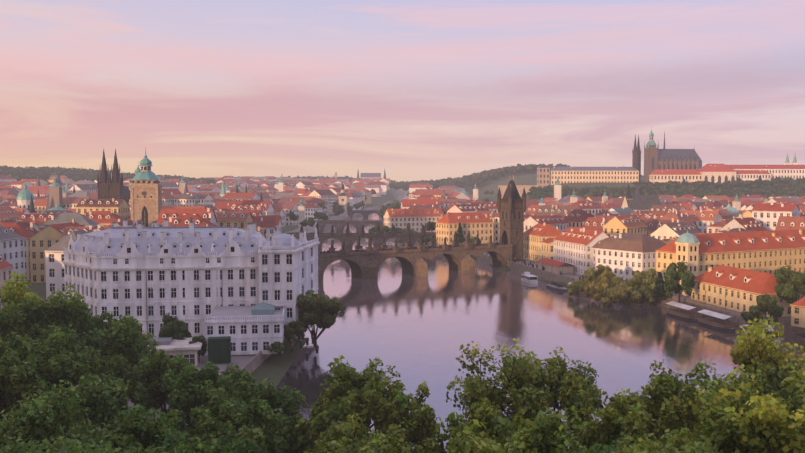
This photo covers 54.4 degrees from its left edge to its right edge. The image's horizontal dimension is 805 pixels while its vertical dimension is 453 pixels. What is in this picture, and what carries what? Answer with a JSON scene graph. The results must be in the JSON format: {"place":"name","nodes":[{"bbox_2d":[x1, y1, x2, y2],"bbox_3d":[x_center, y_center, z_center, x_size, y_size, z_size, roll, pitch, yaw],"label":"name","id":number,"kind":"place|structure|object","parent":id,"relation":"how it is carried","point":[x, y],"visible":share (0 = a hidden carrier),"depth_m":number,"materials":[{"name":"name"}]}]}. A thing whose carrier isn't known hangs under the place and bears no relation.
{"place":"outdoors","nodes":[
{"label":"outdoors","id":0,"kind":"place"},
{"bbox_2d":[0,174,804,443],"bbox_3d":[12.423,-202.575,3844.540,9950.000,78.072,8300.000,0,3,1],"label":"terrain","id":1,"kind":"structure","parent":0,"point":[273,368],"depth_m":647.24,"materials":[{"name":"green plant"}]},
{"bbox_2d":[62,218,319,366],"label":"white palace","id":2,"kind":"structure","parent":1,"relation":"on","point":[226,292],"depth_m":186.66,"materials":[{"name":"paint"}]},
{"bbox_2d":[158,290,345,355],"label":"foliage","id":3,"kind":"object","parent":1,"relation":"on","point":[178,329],"visible":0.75,"depth_m":182.02,"materials":[{"name":"green plant"}]},
{"bbox_2d":[94,176,467,205],"bbox_3d":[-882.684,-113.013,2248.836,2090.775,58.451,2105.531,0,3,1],"label":"city","id":4,"kind":"object","parent":1,"relation":"on","point":[363,186],"visible":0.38,"depth_m":1490.83,"materials":[{"name":"tile"}]},
{"bbox_2d":[16,147,639,229],"bbox_3d":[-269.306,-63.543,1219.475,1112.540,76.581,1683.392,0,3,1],"label":"church towers","id":5,"kind":"structure","parent":1,"relation":"on","point":[143,192],"depth_m":577.31,"materials":[{"name":"stone"}]},
{"bbox_2d":[286,210,512,283],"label":"bridges","id":6,"kind":"structure","parent":1,"relation":"on","point":[365,263],"depth_m":356.91,"materials":[{"name":"stone"}]},
{"bbox_2d":[0,271,804,452],"bbox_3d":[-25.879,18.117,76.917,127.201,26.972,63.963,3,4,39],"label":"foliage","id":7,"kind":"object","parent":1,"relation":"on","point":[37,365],"visible":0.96,"depth_m":69.01,"materials":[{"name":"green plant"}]},
{"bbox_2d":[0,198,804,311],"bbox_3d":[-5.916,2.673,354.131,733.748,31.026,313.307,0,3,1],"label":"city","id":8,"kind":"object","parent":1,"relation":"on","point":[33,246],"visible":0.42,"depth_m":358.36,"materials":[{"name":"tile"}]},
{"bbox_2d":[0,175,804,233],"bbox_3d":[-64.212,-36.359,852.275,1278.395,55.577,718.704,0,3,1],"label":"city","id":9,"kind":"object","parent":1,"relation":"on","point":[279,208],"visible":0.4,"depth_m":762.24,"materials":[{"name":"tile"}]},
{"bbox_2d":[0,163,804,231],"bbox_3d":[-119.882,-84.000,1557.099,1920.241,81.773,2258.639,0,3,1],"label":"foliage","id":10,"kind":"object","parent":1,"relation":"on","point":[786,186],"visible":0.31,"depth_m":1058.63,"materials":[{"name":"green plant"}]},
{"bbox_2d":[98,194,804,431],"bbox_3d":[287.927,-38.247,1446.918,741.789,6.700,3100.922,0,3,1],"label":"banks","id":11,"kind":"object","parent":1,"relation":"on","point":[250,363],"visible":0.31,"depth_m":243.00,"materials":[{"name":"stone"}]},
{"bbox_2d":[497,175,525,261],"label":"bridge tower","id":12,"kind":"structure","parent":1,"relation":"on","point":[511,206],"depth_m":375.45,"materials":[{"name":"stone"}]},
{"bbox_2d":[357,170,740,217],"bbox_3d":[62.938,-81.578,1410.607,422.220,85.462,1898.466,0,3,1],"label":"church towers","id":13,"kind":"structure","parent":1,"relation":"on","point":[639,202],"depth_m":635.33,"materials":[{"name":"stone"}]},
{"bbox_2d":[293,222,804,324],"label":"trees","id":14,"kind":"object","parent":1,"relation":"on","point":[606,283],"visible":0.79,"depth_m":254.11,"materials":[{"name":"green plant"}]},
{"bbox_2d":[498,127,804,198],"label":"castle","id":15,"kind":"structure","parent":1,"relation":"on","point":[664,165],"depth_m":1104.33,"materials":[{"name":"stone"}]},
{"bbox_2d":[0,0,804,181],"label":"sky","id":16,"kind":"structure","parent":0,"point":[410,90],"materials":[{"name":"pink"}]},
{"bbox_2d":[276,196,804,450],"bbox_3d":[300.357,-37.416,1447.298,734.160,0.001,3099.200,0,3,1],"label":"water","id":17,"kind":"structure","parent":0,"point":[417,330],"depth_m":211.22,"materials":[{"name":"purple liquid"}]},
{"bbox_2d":[521,272,780,343],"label":"boats","id":18,"kind":"object","parent":17,"relation":"on","point":[684,314],"visible":0.6,"depth_m":230.93,"materials":[{"name":"metal"}]},
{"bbox_2d":[383,208,804,327],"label":"buildings","id":19,"kind":"structure","parent":0,"point":[734,271],"depth_m":283.98,"materials":[{"name":"paint"}]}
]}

